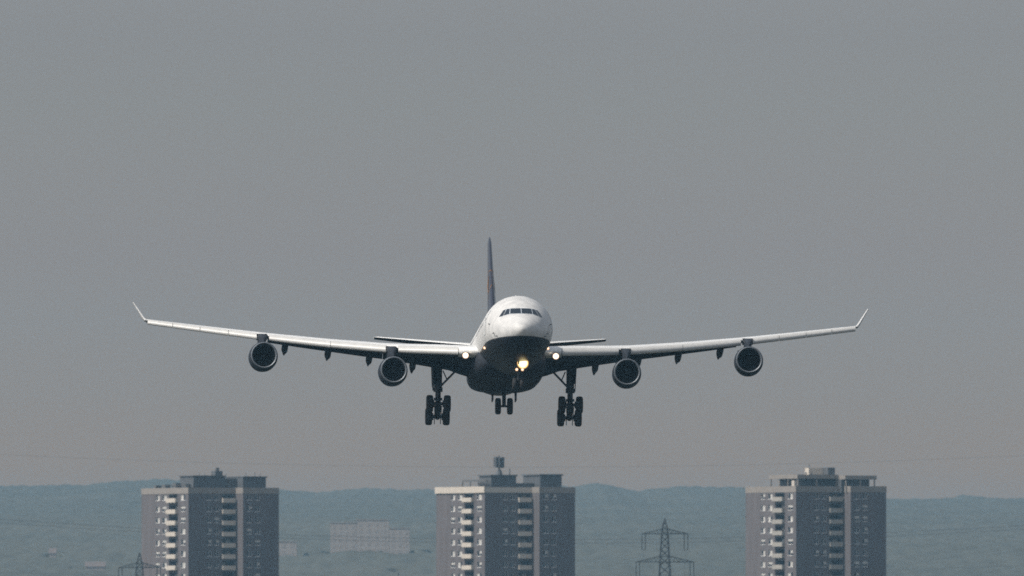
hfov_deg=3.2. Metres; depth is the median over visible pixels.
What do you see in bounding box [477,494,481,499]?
window
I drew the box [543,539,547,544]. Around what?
window
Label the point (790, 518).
window
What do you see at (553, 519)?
window
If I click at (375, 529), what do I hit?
apartment building
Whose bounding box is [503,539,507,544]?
window
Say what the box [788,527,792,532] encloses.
window
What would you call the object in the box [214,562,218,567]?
window
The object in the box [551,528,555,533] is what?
window
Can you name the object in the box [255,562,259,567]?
window
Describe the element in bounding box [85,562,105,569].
house
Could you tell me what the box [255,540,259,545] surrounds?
window
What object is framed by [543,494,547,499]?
window
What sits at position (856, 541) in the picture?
window
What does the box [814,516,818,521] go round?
window
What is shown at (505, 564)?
window
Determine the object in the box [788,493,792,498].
window
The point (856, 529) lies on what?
window
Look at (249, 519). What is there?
window
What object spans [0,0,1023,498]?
sky
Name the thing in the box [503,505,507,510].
window
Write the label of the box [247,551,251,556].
window
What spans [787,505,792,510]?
window
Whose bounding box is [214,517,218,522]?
window
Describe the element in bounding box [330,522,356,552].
apartment building
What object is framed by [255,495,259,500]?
window
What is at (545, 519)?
window
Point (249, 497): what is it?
window
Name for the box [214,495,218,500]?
window
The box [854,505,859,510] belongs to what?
window
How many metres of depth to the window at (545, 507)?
4548.56 m
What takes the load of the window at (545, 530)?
in the tower block at (498, 523)
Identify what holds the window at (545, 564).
in the tower block at (498, 523)
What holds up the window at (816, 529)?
in the tower block at (819, 522)
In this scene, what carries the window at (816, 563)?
in the tower block at (819, 522)
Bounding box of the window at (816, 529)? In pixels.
[814,527,818,532]
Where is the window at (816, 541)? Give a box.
[814,539,818,544]
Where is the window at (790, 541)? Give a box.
[787,539,792,544]
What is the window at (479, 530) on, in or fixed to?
in the tower block at (498, 523)
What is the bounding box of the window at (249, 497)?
[247,495,251,500]
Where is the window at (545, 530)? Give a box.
[543,528,547,533]
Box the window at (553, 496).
[551,494,555,499]
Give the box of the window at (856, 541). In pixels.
[854,539,859,544]
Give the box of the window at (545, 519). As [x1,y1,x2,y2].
[543,517,547,522]
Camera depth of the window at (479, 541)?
4547.45 m
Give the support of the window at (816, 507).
in the tower block at (819, 522)
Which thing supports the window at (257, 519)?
in the tower block at (216, 522)
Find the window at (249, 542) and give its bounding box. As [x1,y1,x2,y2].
[247,540,251,545]
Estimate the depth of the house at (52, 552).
7949.77 m
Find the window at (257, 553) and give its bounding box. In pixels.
[255,551,259,556]
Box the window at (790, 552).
[788,550,792,555]
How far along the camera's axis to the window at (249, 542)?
4563.02 m
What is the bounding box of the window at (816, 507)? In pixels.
[814,505,818,510]
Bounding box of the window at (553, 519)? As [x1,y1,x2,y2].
[551,517,556,522]
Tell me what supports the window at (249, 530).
in the tower block at (216, 522)
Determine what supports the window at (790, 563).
in the tower block at (819, 522)
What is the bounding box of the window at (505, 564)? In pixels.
[503,562,507,567]
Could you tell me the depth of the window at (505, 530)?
4547.45 m
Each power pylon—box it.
[118,553,160,575]
[636,519,693,575]
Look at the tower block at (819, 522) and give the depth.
4529.71 m
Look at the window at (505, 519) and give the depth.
4547.45 m
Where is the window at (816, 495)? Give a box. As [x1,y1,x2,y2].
[814,493,818,498]
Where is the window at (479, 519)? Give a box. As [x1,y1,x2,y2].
[477,517,481,522]
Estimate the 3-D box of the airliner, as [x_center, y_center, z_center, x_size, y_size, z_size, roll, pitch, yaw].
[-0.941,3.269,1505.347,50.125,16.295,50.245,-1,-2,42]
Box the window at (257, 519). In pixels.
[255,517,259,522]
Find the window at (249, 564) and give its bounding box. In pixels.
[247,562,251,567]
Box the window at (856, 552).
[854,550,858,555]
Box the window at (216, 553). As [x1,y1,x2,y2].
[214,551,218,556]
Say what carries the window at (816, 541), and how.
in the tower block at (819, 522)
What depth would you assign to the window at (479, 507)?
4547.45 m
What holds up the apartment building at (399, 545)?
on the hills
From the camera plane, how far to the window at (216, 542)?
4563.02 m
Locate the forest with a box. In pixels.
[0,479,1023,575]
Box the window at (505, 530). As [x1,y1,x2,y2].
[503,528,507,533]
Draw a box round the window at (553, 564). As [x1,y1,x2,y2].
[551,562,556,567]
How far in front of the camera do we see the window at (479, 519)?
4547.45 m
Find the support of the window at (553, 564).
in the tower block at (498, 523)
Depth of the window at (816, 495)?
4527.51 m
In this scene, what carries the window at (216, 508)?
in the tower block at (216, 522)
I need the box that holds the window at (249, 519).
[247,517,251,522]
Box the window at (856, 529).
[854,527,858,532]
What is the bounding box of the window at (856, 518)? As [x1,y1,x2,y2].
[854,516,858,521]
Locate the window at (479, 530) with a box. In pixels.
[477,528,481,533]
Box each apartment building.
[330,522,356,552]
[356,519,389,552]
[389,528,409,553]
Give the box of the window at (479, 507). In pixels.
[477,505,481,510]
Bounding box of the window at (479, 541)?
[477,539,481,544]
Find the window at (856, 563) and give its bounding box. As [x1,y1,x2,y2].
[854,561,858,566]
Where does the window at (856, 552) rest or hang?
in the tower block at (819, 522)
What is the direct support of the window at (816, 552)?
in the tower block at (819, 522)
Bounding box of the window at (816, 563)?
[814,561,818,566]
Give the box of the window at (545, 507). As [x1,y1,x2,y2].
[543,505,547,510]
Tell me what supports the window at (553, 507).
in the tower block at (498, 523)
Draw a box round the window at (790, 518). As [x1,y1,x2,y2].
[788,516,792,521]
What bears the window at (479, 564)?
in the tower block at (498, 523)
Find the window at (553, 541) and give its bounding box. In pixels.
[551,539,555,544]
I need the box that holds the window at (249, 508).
[247,506,251,511]
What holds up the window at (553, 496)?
in the tower block at (498, 523)
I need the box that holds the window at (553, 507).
[551,505,555,510]
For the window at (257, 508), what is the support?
in the tower block at (216, 522)
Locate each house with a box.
[49,548,56,558]
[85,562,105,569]
[279,541,297,556]
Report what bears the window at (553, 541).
in the tower block at (498, 523)
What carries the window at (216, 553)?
in the tower block at (216, 522)
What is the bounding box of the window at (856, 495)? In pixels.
[854,493,858,498]
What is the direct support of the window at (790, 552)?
in the tower block at (819, 522)
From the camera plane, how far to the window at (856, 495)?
4528.62 m
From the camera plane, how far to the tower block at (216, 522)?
4564.62 m
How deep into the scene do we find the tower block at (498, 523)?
4549.66 m
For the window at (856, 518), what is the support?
in the tower block at (819, 522)
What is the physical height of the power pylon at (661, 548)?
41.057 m
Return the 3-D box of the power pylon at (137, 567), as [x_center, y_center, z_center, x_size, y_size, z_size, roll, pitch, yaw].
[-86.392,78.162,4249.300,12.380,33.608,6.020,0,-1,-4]
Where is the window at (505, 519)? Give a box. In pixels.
[503,517,507,522]
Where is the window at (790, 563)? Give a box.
[788,561,792,566]
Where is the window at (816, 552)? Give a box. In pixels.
[814,550,818,555]
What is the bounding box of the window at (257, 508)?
[255,506,259,511]
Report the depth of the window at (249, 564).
4563.02 m
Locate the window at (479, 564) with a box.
[477,562,481,567]
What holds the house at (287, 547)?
on the hills
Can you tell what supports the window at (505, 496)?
in the tower block at (498, 523)
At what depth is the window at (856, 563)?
4527.51 m
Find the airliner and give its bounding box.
[132,237,867,426]
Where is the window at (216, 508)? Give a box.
[214,506,218,511]
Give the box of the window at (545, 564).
[543,562,547,567]
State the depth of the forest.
8963.65 m
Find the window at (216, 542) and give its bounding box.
[214,540,218,545]
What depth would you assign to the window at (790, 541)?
4527.51 m
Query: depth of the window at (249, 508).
4563.02 m
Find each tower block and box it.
[141,468,278,575]
[435,456,574,575]
[745,465,886,575]
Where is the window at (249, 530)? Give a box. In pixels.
[247,528,251,533]
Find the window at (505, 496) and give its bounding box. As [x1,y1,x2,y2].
[503,494,507,499]
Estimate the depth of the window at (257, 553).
4564.14 m

